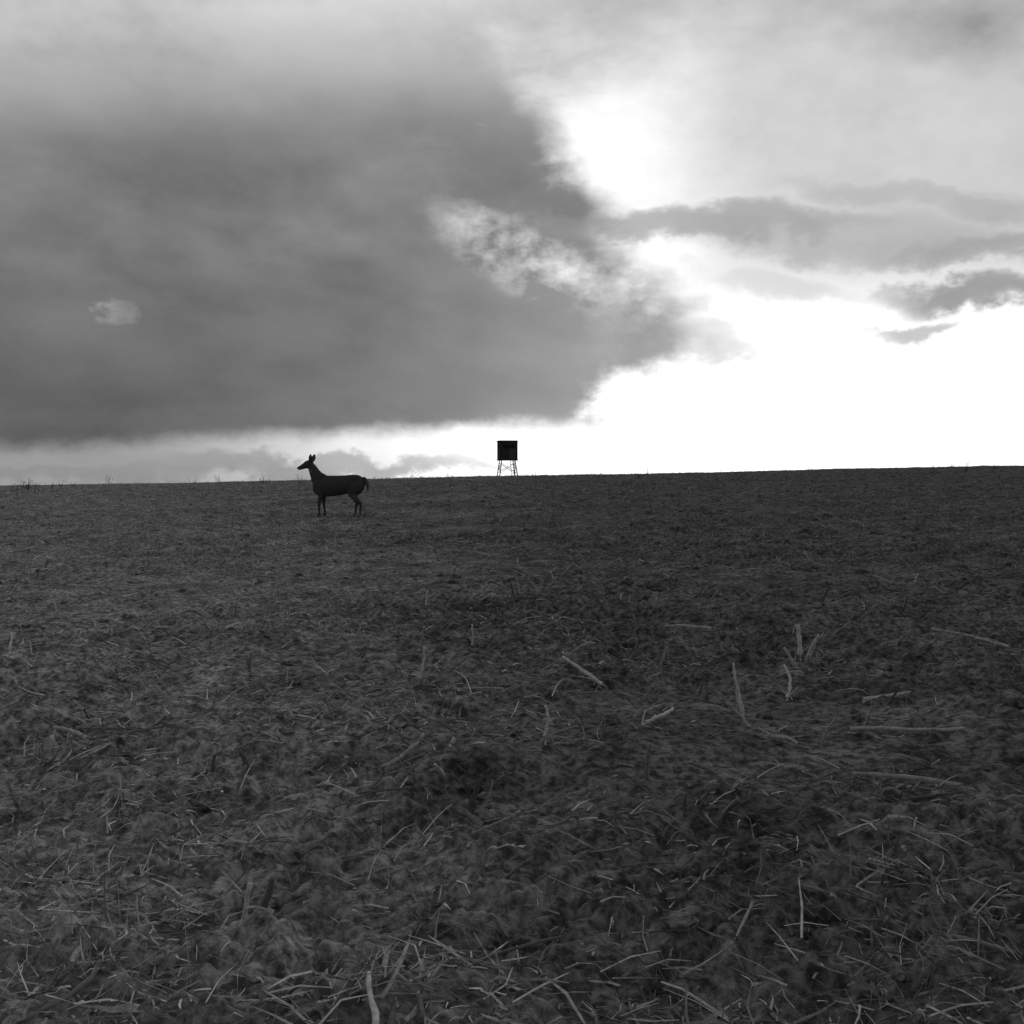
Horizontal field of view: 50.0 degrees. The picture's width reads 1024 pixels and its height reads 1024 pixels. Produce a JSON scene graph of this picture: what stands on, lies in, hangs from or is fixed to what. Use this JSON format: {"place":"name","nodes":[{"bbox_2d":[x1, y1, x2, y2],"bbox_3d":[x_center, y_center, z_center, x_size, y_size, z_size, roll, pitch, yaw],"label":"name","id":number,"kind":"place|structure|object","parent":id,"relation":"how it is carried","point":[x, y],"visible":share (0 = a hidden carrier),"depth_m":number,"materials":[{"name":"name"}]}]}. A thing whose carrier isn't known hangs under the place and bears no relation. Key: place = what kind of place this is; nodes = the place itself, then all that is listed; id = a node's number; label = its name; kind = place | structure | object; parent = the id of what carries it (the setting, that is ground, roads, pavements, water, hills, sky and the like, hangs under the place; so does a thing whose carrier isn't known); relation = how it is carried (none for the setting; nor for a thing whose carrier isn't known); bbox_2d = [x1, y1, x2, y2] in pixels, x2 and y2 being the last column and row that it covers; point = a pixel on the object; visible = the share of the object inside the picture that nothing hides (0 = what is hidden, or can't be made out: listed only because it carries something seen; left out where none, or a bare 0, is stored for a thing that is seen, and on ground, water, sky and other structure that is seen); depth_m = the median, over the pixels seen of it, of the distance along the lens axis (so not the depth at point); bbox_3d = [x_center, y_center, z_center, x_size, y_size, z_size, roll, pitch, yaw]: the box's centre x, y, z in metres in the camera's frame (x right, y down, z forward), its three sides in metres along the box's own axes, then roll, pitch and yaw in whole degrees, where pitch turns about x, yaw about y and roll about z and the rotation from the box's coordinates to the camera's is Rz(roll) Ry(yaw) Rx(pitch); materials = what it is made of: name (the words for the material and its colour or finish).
{"place":"outdoors","nodes":[
{"label":"outdoors","id":0,"kind":"place"},
{"bbox_2d":[0,465,1023,1023],"bbox_3d":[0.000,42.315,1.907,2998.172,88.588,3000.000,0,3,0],"label":"ground","id":1,"kind":"structure","parent":0,"point":[592,767],"depth_m":4.32,"materials":[{"name":"grey plant"}]},
{"bbox_2d":[297,454,368,517],"bbox_3d":[-3.979,-0.578,24.415,1.653,1.440,0.368,-1,2,8],"label":"deer","id":2,"kind":"object","parent":1,"relation":"on","point":[351,486],"visible":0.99,"depth_m":24.29},
{"bbox_2d":[11,461,999,492],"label":"dry weeds","id":3,"kind":"object","parent":1,"relation":"on","point":[27,486],"visible":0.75,"depth_m":73.00,"materials":[{"name":"grey plant"}]},
{"bbox_2d":[496,440,518,475],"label":"hunting blind","id":4,"kind":"object","parent":1,"relation":"on","point":[507,450],"visible":0.94,"depth_m":98.07,"materials":[{"name":"paint"}]},
{"bbox_2d":[498,445,513,447],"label":"window panes","id":5,"kind":"structure","parent":4,"relation":"in","point":[504,446],"depth_m":98.09,"materials":[{"name":"black glass"}]},
{"bbox_2d":[509,449,515,458],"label":"door","id":6,"kind":"structure","parent":4,"relation":"in","point":[512,452],"depth_m":98.09,"materials":[{"name":"paint"}]},
{"bbox_2d":[0,463,1023,1023],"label":"crop residue","id":7,"kind":"object","parent":1,"relation":"on","point":[114,1005],"visible":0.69,"depth_m":3.66},
{"bbox_2d":[0,472,1023,1023],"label":"soil clods","id":8,"kind":"object","parent":1,"relation":"on","point":[690,918],"visible":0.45,"depth_m":4.55,"materials":[{"name":"grey soil"}]},
{"bbox_2d":[0,468,1023,1023],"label":"corn stubble","id":9,"kind":"object","parent":1,"relation":"on","point":[902,776],"visible":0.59,"depth_m":4.42,"materials":[{"name":"grey plant"}]},
{"bbox_2d":[0,0,1023,484],"label":"sky","id":10,"kind":"structure","parent":0,"point":[245,240],"materials":[{"name":"grey"}]}
]}

